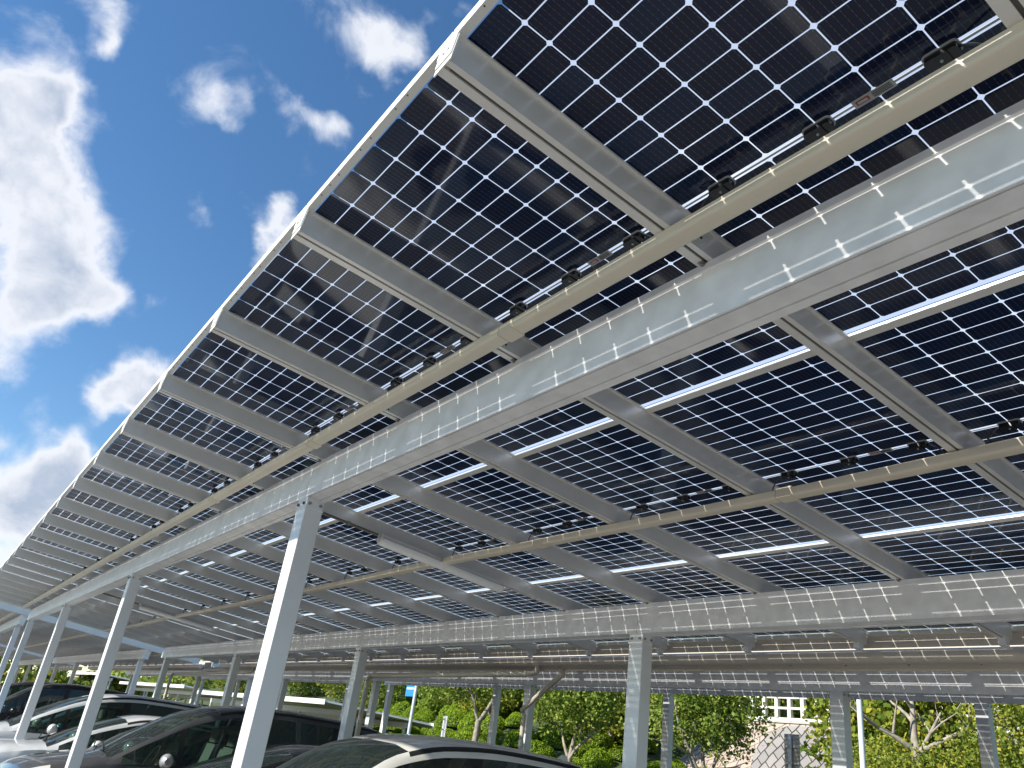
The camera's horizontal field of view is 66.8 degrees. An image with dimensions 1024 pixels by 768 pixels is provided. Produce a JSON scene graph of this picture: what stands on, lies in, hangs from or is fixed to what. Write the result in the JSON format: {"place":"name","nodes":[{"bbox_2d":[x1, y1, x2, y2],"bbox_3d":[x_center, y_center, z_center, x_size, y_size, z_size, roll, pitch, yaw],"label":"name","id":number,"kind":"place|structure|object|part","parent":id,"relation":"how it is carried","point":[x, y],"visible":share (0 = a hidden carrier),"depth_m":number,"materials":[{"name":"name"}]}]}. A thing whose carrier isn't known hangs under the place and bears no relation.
{"place":"outdoors","nodes":[
{"label":"outdoors","id":0,"kind":"place"},
{"bbox_2d":[0,0,1023,681],"label":"sky","id":1,"kind":"structure","parent":0,"point":[153,152],"materials":[{"name":"blue"}]},
{"bbox_2d":[143,676,1023,767],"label":"embankment","id":2,"kind":"structure","parent":0,"point":[652,757],"depth_m":34.11,"materials":[{"name":"green plant"}]},
{"bbox_2d":[209,659,246,692],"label":"tree","id":3,"kind":"object","parent":2,"relation":"on","point":[243,683],"visible":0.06,"depth_m":62.17,"materials":[{"name":"green plant"}]},
{"bbox_2d":[287,625,330,696],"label":"tree","id":4,"kind":"object","parent":2,"relation":"on","point":[301,689],"visible":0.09,"depth_m":57.03,"materials":[{"name":"green plant"}]},
{"bbox_2d":[316,628,374,701],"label":"tree","id":5,"kind":"object","parent":2,"relation":"on","point":[339,689],"visible":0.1,"depth_m":51.13,"materials":[{"name":"green plant"}]},
{"bbox_2d":[343,648,420,708],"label":"tree","id":6,"kind":"object","parent":2,"relation":"on","point":[397,691],"visible":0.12,"depth_m":45.00,"materials":[{"name":"green plant"}]},
{"bbox_2d":[389,711,402,715],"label":"clipped bush","id":7,"kind":"object","parent":2,"relation":"on","point":[395,713],"visible":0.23,"depth_m":40.39,"materials":[{"name":"green plant"}]},
{"bbox_2d":[386,715,405,729],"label":"clipped bush","id":8,"kind":"object","parent":2,"relation":"on","point":[390,728],"visible":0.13,"depth_m":38.75,"materials":[{"name":"green plant"}]},
{"bbox_2d":[392,727,401,732],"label":"clipped bush","id":9,"kind":"object","parent":2,"relation":"on","point":[397,730],"visible":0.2,"depth_m":36.96,"materials":[{"name":"green plant"}]},
{"bbox_2d":[390,701,410,713],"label":"clipped bush","id":10,"kind":"object","parent":2,"relation":"on","point":[400,707],"visible":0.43,"depth_m":43.06,"materials":[{"name":"green plant"}]},
{"bbox_2d":[390,700,411,707],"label":"clipped bush","id":11,"kind":"object","parent":2,"relation":"on","point":[400,701],"visible":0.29,"depth_m":44.78,"materials":[{"name":"green plant"}]},
{"bbox_2d":[397,726,423,734],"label":"clipped bush","id":12,"kind":"object","parent":2,"relation":"on","point":[418,730],"visible":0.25,"depth_m":35.61,"materials":[{"name":"green plant"}]},
{"bbox_2d":[396,714,424,728],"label":"clipped bush","id":13,"kind":"object","parent":2,"relation":"on","point":[417,717],"visible":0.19,"depth_m":38.09,"materials":[{"name":"green plant"}]},
{"bbox_2d":[402,705,419,716],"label":"clipped bush","id":14,"kind":"object","parent":2,"relation":"on","point":[406,712],"visible":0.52,"depth_m":42.07,"materials":[{"name":"green plant"}]},
{"bbox_2d":[405,686,417,733],"bbox_3d":[-4.272,13.581,31.662,0.140,4.000,0.820,23,-29,-29],"label":"blue sign","id":15,"kind":"object","parent":2,"relation":"on","point":[411,691],"visible":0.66,"depth_m":31.66,"materials":[{"name":"white metal"}]},
{"bbox_2d":[405,730,418,734],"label":"clipped bush","id":16,"kind":"object","parent":2,"relation":"on","point":[414,732],"visible":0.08,"depth_m":34.68,"materials":[{"name":"green plant"}]},
{"bbox_2d":[417,699,428,709],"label":"clipped bush","id":17,"kind":"object","parent":2,"relation":"on","point":[419,707],"visible":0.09,"depth_m":43.48,"materials":[{"name":"green plant"}]},
{"bbox_2d":[414,708,435,717],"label":"clipped bush","id":18,"kind":"object","parent":2,"relation":"on","point":[424,711],"visible":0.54,"depth_m":40.22,"materials":[{"name":"green plant"}]},
{"bbox_2d":[421,728,430,734],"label":"clipped bush","id":19,"kind":"object","parent":2,"relation":"on","point":[425,731],"visible":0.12,"depth_m":36.28,"materials":[{"name":"green plant"}]},
{"bbox_2d":[419,713,434,722],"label":"clipped bush","id":20,"kind":"object","parent":2,"relation":"on","point":[427,717],"visible":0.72,"depth_m":39.30,"materials":[{"name":"green plant"}]},
{"bbox_2d":[427,724,441,735],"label":"clipped bush","id":21,"kind":"object","parent":2,"relation":"on","point":[434,731],"visible":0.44,"depth_m":35.66,"materials":[{"name":"green plant"}]},
{"bbox_2d":[424,701,444,715],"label":"clipped bush","id":22,"kind":"object","parent":2,"relation":"on","point":[432,709],"visible":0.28,"depth_m":41.31,"materials":[{"name":"green plant"}]},
{"bbox_2d":[434,716,450,727],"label":"clipped bush","id":23,"kind":"object","parent":2,"relation":"on","point":[439,721],"visible":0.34,"depth_m":37.11,"materials":[{"name":"green plant"}]},
{"bbox_2d":[416,647,469,712],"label":"tree","id":24,"kind":"object","parent":2,"relation":"on","point":[430,695],"visible":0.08,"depth_m":41.16,"materials":[{"name":"green plant"}]},
{"bbox_2d":[441,716,447,736],"bbox_3d":[-2.292,11.697,24.376,0.104,2.360,0.480,13,-26,-10],"label":"sign board","id":25,"kind":"object","parent":2,"relation":"on","point":[444,725],"visible":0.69,"depth_m":24.69,"materials":[{"name":"white metal"}]},
{"bbox_2d":[438,705,450,716],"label":"clipped bush","id":26,"kind":"object","parent":2,"relation":"on","point":[443,710],"visible":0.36,"depth_m":39.37,"materials":[{"name":"green plant"}]},
{"bbox_2d":[435,728,456,737],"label":"clipped bush","id":27,"kind":"object","parent":2,"relation":"on","point":[449,732],"visible":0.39,"depth_m":34.61,"materials":[{"name":"green plant"}]},
{"bbox_2d":[445,703,465,715],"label":"clipped bush","id":28,"kind":"object","parent":2,"relation":"on","point":[452,707],"visible":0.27,"depth_m":38.48,"materials":[{"name":"green plant"}]},
{"bbox_2d":[447,709,469,726],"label":"clipped bush","id":29,"kind":"object","parent":2,"relation":"on","point":[455,717],"visible":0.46,"depth_m":36.39,"materials":[{"name":"green plant"}]},
{"bbox_2d":[450,731,479,741],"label":"clipped bush","id":30,"kind":"object","parent":2,"relation":"on","point":[465,735],"visible":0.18,"depth_m":30.88,"materials":[{"name":"green plant"}]},
{"bbox_2d":[458,726,482,735],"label":"clipped bush","id":31,"kind":"object","parent":2,"relation":"on","point":[469,729],"visible":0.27,"depth_m":33.53,"materials":[{"name":"green plant"}]},
{"bbox_2d":[457,711,484,731],"bbox_3d":[-1.739,15.521,35.596,1.488,0.998,1.489,-14,-33,38],"label":"clipped bush","id":32,"kind":"object","parent":2,"relation":"on","point":[468,719],"visible":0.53,"depth_m":35.19,"materials":[{"name":"green plant"}]},
{"bbox_2d":[429,646,523,741],"bbox_3d":[-1.384,12.836,31.642,3.911,4.842,6.412,23,-29,-29],"label":"tree","id":33,"kind":"object","parent":2,"relation":"on","point":[458,692],"visible":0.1,"depth_m":30.93,"materials":[{"name":"green plant"}]},
{"bbox_2d":[439,646,523,716],"bbox_3d":[-0.778,13.871,37.494,4.491,4.897,5.552,23,-29,-29],"label":"tree","id":34,"kind":"object","parent":2,"relation":"on","point":[481,705],"visible":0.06,"depth_m":36.02,"materials":[{"name":"green plant"}]},
{"bbox_2d":[479,734,501,744],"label":"clipped bush","id":35,"kind":"object","parent":2,"relation":"on","point":[483,738],"visible":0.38,"depth_m":31.93,"materials":[{"name":"green plant"}]},
{"bbox_2d":[481,727,504,737],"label":"clipped bush","id":36,"kind":"object","parent":2,"relation":"on","point":[499,733],"visible":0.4,"depth_m":33.47,"materials":[{"name":"green plant"}]},
{"bbox_2d":[481,714,507,730],"bbox_3d":[-0.753,15.309,34.994,1.337,0.751,1.377,4,-26,8],"label":"clipped bush","id":37,"kind":"object","parent":2,"relation":"on","point":[501,726],"visible":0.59,"depth_m":34.63,"materials":[{"name":"green plant"}]},
{"bbox_2d":[485,708,508,718],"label":"clipped bush","id":38,"kind":"object","parent":2,"relation":"on","point":[504,715],"visible":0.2,"depth_m":36.78,"materials":[{"name":"green plant"}]},
{"bbox_2d":[504,711,521,727],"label":"clipped bush","id":39,"kind":"object","parent":2,"relation":"on","point":[513,719],"visible":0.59,"depth_m":34.45,"materials":[{"name":"green plant"}]},
{"bbox_2d":[502,730,537,746],"bbox_3d":[0.381,14.375,31.449,1.519,0.744,1.475,6,-25,4],"label":"clipped bush","id":40,"kind":"object","parent":2,"relation":"on","point":[511,738],"visible":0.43,"depth_m":31.13,"materials":[{"name":"green plant"}]},
{"bbox_2d":[530,740,556,757],"bbox_3d":[1.027,13.982,29.540,1.513,0.793,1.423,10,-25,-5],"label":"clipped bush","id":41,"kind":"object","parent":2,"relation":"on","point":[538,747],"visible":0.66,"depth_m":29.20,"materials":[{"name":"green plant"}]},
{"bbox_2d":[536,724,551,739],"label":"clipped bush","id":42,"kind":"object","parent":2,"relation":"on","point":[541,732],"visible":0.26,"depth_m":31.77,"materials":[{"name":"green plant"}]},
{"bbox_2d":[542,729,570,749],"bbox_3d":[1.819,14.154,30.990,1.223,0.829,1.301,-14,-33,39],"label":"clipped bush","id":43,"kind":"object","parent":2,"relation":"on","point":[556,743],"visible":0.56,"depth_m":30.53,"materials":[{"name":"green plant"}]},
{"bbox_2d":[521,643,624,762],"bbox_3d":[2.056,11.521,26.637,4.538,5.043,3.750,-9,-30,32],"label":"tree","id":44,"kind":"object","parent":2,"relation":"on","point":[580,707],"visible":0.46,"depth_m":25.91,"materials":[{"name":"green plant"}]},
{"bbox_2d":[572,756,585,766],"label":"clipped bush","id":45,"kind":"object","parent":2,"relation":"on","point":[578,761],"visible":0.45,"depth_m":28.20,"materials":[{"name":"green plant"}]},
{"bbox_2d":[567,740,591,757],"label":"clipped bush","id":46,"kind":"object","parent":2,"relation":"on","point":[581,750],"visible":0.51,"depth_m":29.56,"materials":[{"name":"green plant"}]},
{"bbox_2d":[583,759,611,767],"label":"clipped bush","id":47,"kind":"object","parent":2,"relation":"on","point":[598,763],"visible":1,"depth_m":27.65,"materials":[{"name":"green plant"}]},
{"bbox_2d":[581,748,614,765],"bbox_3d":[3.221,14.005,29.140,1.355,0.644,1.275,24,-30,-31],"label":"clipped bush","id":48,"kind":"object","parent":2,"relation":"on","point":[594,754],"visible":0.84,"depth_m":28.81,"materials":[{"name":"green plant"}]},
{"bbox_2d":[587,731,616,751],"bbox_3d":[3.526,14.161,30.746,1.268,0.784,1.270,6,-25,4],"label":"clipped bush","id":49,"kind":"object","parent":2,"relation":"on","point":[601,744],"visible":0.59,"depth_m":30.33,"materials":[{"name":"green plant"}]},
{"bbox_2d":[559,593,653,722],"bbox_3d":[4.031,12.401,34.836,4.901,5.957,7.231,9,-25,-2],"label":"tree","id":50,"kind":"object","parent":2,"relation":"on","point":[602,606],"visible":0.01,"depth_m":34.60,"materials":[{"name":"green plant"}]},
{"bbox_2d":[552,640,662,752],"bbox_3d":[4.065,12.532,31.589,5.344,4.714,4.323,2,-26,12],"label":"tree","id":51,"kind":"object","parent":2,"relation":"on","point":[616,732],"visible":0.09,"depth_m":30.44,"materials":[{"name":"green plant"}]},
{"bbox_2d":[607,745,622,760],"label":"clipped bush","id":52,"kind":"object","parent":2,"relation":"on","point":[616,752],"visible":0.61,"depth_m":29.58,"materials":[{"name":"green plant"}]},
{"bbox_2d":[621,733,657,753],"bbox_3d":[5.117,14.319,31.151,1.420,0.827,1.379,18,-27,-21],"label":"clipped bush","id":53,"kind":"object","parent":2,"relation":"on","point":[653,746],"visible":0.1,"depth_m":30.71,"materials":[{"name":"green plant"}]},
{"bbox_2d":[647,760,672,767],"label":"clipped bush","id":54,"kind":"object","parent":2,"relation":"on","point":[655,764],"visible":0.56,"depth_m":28.55,"materials":[{"name":"green plant"}]},
{"bbox_2d":[672,758,685,767],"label":"clipped bush","id":55,"kind":"object","parent":2,"relation":"on","point":[676,763],"visible":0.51,"depth_m":29.33,"materials":[{"name":"green plant"}]},
{"bbox_2d":[648,693,783,767],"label":"tree","id":56,"kind":"object","parent":2,"relation":"on","point":[700,729],"visible":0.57,"depth_m":21.60,"materials":[{"name":"green plant"}]},
{"bbox_2d":[687,635,769,715],"bbox_3d":[10.304,14.006,37.711,4.657,5.163,5.752,-9,-30,32],"label":"tree","id":57,"kind":"object","parent":2,"relation":"on","point":[714,637],"visible":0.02,"depth_m":37.22,"materials":[{"name":"green plant"}]},
{"bbox_2d":[744,632,823,718],"bbox_3d":[11.863,12.312,33.444,4.635,5.633,6.838,-5,-28,26],"label":"tree","id":58,"kind":"object","parent":2,"relation":"on","point":[783,702],"visible":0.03,"depth_m":32.38,"materials":[{"name":"green plant"}]},
{"bbox_2d":[679,719,1023,767],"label":"stone wall","id":59,"kind":"structure","parent":2,"relation":"on","point":[770,756],"depth_m":26.79,"materials":[{"name":"stone"}]},
{"bbox_2d":[739,696,1019,732],"bbox_3d":[11.903,11.688,27.819,0.180,0.930,12.000,23,-29,-29],"label":"balustrade","id":60,"kind":"object","parent":59,"relation":"on","point":[789,708],"visible":0.13,"depth_m":29.54,"materials":[{"name":"white concrete"}]},
{"bbox_2d":[850,562,865,767],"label":"lamp post","id":61,"kind":"object","parent":2,"relation":"on","point":[862,754],"visible":0.15,"depth_m":15.07,"materials":[{"name":"white metal"}]},
{"bbox_2d":[776,626,1012,767],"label":"tree","id":62,"kind":"object","parent":2,"relation":"on","point":[880,713],"visible":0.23,"depth_m":19.87,"materials":[{"name":"green plant"}]},
{"bbox_2d":[810,699,1023,767],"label":"tree","id":63,"kind":"object","parent":2,"relation":"on","point":[914,755],"visible":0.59,"depth_m":16.32,"materials":[{"name":"green plant"}]},
{"bbox_2d":[893,624,1013,729],"bbox_3d":[16.089,10.345,28.053,5.691,5.020,4.604,22,-29,-27],"label":"tree","id":64,"kind":"object","parent":2,"relation":"on","point":[1003,711],"depth_m":27.41,"materials":[{"name":"green plant"}]},
{"bbox_2d":[940,703,1023,767],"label":"tree","id":65,"kind":"object","parent":2,"relation":"on","point":[1017,712],"visible":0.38,"depth_m":15.07,"materials":[{"name":"green plant"}]},
{"bbox_2d":[992,625,1023,740],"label":"tree","id":66,"kind":"object","parent":2,"relation":"on","point":[1020,723],"visible":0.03,"depth_m":19.33,"materials":[{"name":"green plant"}]},
{"label":"ground","id":67,"kind":"structure","parent":0,"visible":0},
{"bbox_2d":[0,681,57,712],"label":"parked car","id":68,"kind":"object","parent":67,"relation":"on","point":[44,697],"visible":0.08,"depth_m":21.29,"materials":[{"name":"black paint"}]},
{"bbox_3d":[-12.508,8.762,21.451,0.960,0.621,0.154,23,-29,-29],"label":"window","id":69,"kind":"part","parent":68,"relation":"part of","materials":[{"name":"black glass"}]},
{"bbox_2d":[0,644,82,706],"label":"solar carport","id":70,"kind":"object","parent":67,"relation":"on","point":[29,658],"visible":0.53,"depth_m":37.92,"materials":[{"name":"metal"}]},
{"bbox_2d":[9,702,108,729],"bbox_3d":[-8.672,7.035,15.293,4.212,1.600,2.154,23,-29,-29],"label":"parked car","id":71,"kind":"object","parent":67,"relation":"on","point":[62,714],"visible":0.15,"depth_m":15.04,"materials":[{"name":"blue paint"}]},
{"bbox_2d":[0,683,127,726],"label":"parked car","id":72,"kind":"object","parent":67,"relation":"on","point":[66,691],"visible":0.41,"depth_m":19.48,"materials":[{"name":"black paint"}]},
{"bbox_3d":[-11.606,8.541,20.746,0.960,0.637,0.154,23,-29,-29],"label":"window","id":73,"kind":"part","parent":72,"relation":"part of","materials":[{"name":"glass"}]},
{"bbox_3d":[-10.742,8.128,19.627,0.960,0.637,0.154,23,-29,-29],"label":"window","id":74,"kind":"part","parent":72,"relation":"part of","materials":[{"name":"black glass"}]},
{"bbox_2d":[0,602,204,694],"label":"solar carport","id":75,"kind":"object","parent":67,"relation":"on","point":[80,644],"visible":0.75,"depth_m":21.49,"materials":[{"name":"metal"}]},
{"bbox_2d":[68,672,145,695],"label":"carport","id":76,"kind":"object","parent":67,"relation":"on","point":[82,674],"visible":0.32,"depth_m":69.63,"materials":[{"name":"metal"}]},
{"bbox_2d":[0,694,215,744],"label":"parked car","id":77,"kind":"object","parent":67,"relation":"on","point":[122,704],"visible":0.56,"depth_m":13.36,"materials":[{"name":"white paint"}]},
{"bbox_3d":[-7.009,6.278,14.534,0.960,0.553,0.154,23,-29,-29],"label":"window","id":78,"kind":"part","parent":77,"relation":"part of","materials":[{"name":"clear glass"}]},
{"bbox_3d":[-6.145,5.865,13.415,0.960,0.553,0.154,23,-29,-29],"label":"window","id":79,"kind":"part","parent":77,"relation":"part of","materials":[{"name":"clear glass"}]},
{"bbox_3d":[-5.380,6.200,13.888,0.800,0.534,0.160,23,-29,-29],"label":"window","id":80,"kind":"part","parent":77,"relation":"part of","materials":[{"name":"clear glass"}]},
{"bbox_2d":[0,715,217,762],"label":"parked car","id":81,"kind":"object","parent":67,"relation":"on","point":[197,737],"visible":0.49,"depth_m":11.25,"materials":[{"name":"white paint"}]},
{"bbox_3d":[-6.760,5.275,11.673,0.440,0.252,0.134,23,-29,-29],"label":"window","id":82,"kind":"part","parent":81,"relation":"part of","materials":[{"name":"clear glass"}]},
{"bbox_3d":[-4.734,5.253,11.361,0.760,0.369,0.189,23,-29,-29],"label":"window","id":83,"kind":"part","parent":81,"relation":"part of","materials":[{"name":"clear glass"}]},
{"bbox_2d":[119,681,221,705],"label":"carport","id":84,"kind":"object","parent":67,"relation":"on","point":[182,691],"visible":0.47,"depth_m":56.32,"materials":[{"name":"metal"}]},
{"bbox_2d":[0,656,341,705],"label":"distant wood","id":85,"kind":"object","parent":67,"relation":"on","point":[115,685],"visible":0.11,"depth_m":69.98,"materials":[{"name":"green plant"}]},
{"bbox_2d":[0,706,388,767],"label":"parked car","id":86,"kind":"object","parent":67,"relation":"on","point":[290,727],"visible":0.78,"depth_m":9.85,"materials":[{"name":"grey paint"}]},
{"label":"window","id":87,"kind":"part","parent":86,"relation":"part of","materials":[{"name":"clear glass"}]},
{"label":"window","id":88,"kind":"part","parent":86,"relation":"part of","materials":[{"name":"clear glass"}]},
{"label":"window","id":89,"kind":"part","parent":86,"relation":"part of","materials":[{"name":"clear glass"}]},
{"bbox_2d":[125,660,349,719],"bbox_3d":[-10.835,11.591,27.593,5.350,3.421,16.889,23,-29,-29],"label":"solar carport","id":90,"kind":"object","parent":67,"relation":"on","point":[212,666],"visible":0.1,"depth_m":24.90,"materials":[{"name":"metal"}]},
{"bbox_2d":[183,743,386,767],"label":"parked car","id":91,"kind":"object","parent":67,"relation":"on","point":[334,758],"visible":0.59,"depth_m":7.80,"materials":[{"name":"black paint"}]},
{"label":"window","id":92,"kind":"part","parent":91,"relation":"part of","materials":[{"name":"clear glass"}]},
{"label":"window","id":93,"kind":"part","parent":91,"relation":"part of","materials":[{"name":"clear glass"}]},
{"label":"window","id":94,"kind":"part","parent":91,"relation":"part of","materials":[{"name":"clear glass"}]},
{"bbox_2d":[197,690,433,733],"bbox_3d":[-11.225,17.562,39.381,5.260,2.720,19.080,23,-29,-29],"label":"carport","id":95,"kind":"object","parent":67,"relation":"on","point":[324,708],"visible":0.51,"depth_m":34.61,"materials":[{"name":"metal"}]},
{"bbox_2d":[276,733,582,767],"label":"parked car","id":96,"kind":"object","parent":67,"relation":"on","point":[413,751],"visible":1,"depth_m":6.00,"materials":[{"name":"white paint"}]},
{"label":"window","id":97,"kind":"part","parent":96,"relation":"part of","materials":[{"name":"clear glass"}]},
{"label":"window","id":98,"kind":"part","parent":96,"relation":"part of","materials":[{"name":"black glass"}]},
{"bbox_2d":[0,0,1023,767],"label":"solar carport","id":99,"kind":"object","parent":67,"relation":"on","point":[916,202],"visible":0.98,"depth_m":3.54,"materials":[{"name":"metal"}]},
{"bbox_2d":[102,593,213,630],"bbox_3d":[-5.872,3.668,12.602,2.092,0.287,0.100,23,-29,-29],"label":"strip light","id":100,"kind":"object","parent":99,"relation":"attached to","point":[149,609],"visible":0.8,"depth_m":12.73,"materials":[{"name":"white plastic"}]},
{"bbox_2d":[322,512,504,592],"bbox_3d":[-0.909,1.297,6.175,2.092,0.287,0.100,23,-29,-29],"label":"strip light","id":101,"kind":"object","parent":99,"relation":"attached to","point":[405,549],"visible":0.9,"depth_m":6.28,"materials":[{"name":"white plastic"}]},
{"bbox_2d":[275,668,1023,767],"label":"solar carport","id":102,"kind":"object","parent":67,"relation":"on","point":[982,691],"visible":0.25,"depth_m":9.27,"materials":[{"name":"metal"}]},
{"bbox_2d":[784,734,800,767],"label":"post","id":103,"kind":"object","parent":67,"relation":"on","point":[792,749],"visible":1,"depth_m":13.23,"materials":[{"name":"white metal"}]},
{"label":"hill","id":104,"kind":"structure","parent":0,"visible":0},
{"bbox_2d":[298,627,1014,722],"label":"hillside wood","id":105,"kind":"object","parent":104,"relation":"on","point":[658,698],"visible":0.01,"depth_m":56.41,"materials":[{"name":"green plant"}]}
]}

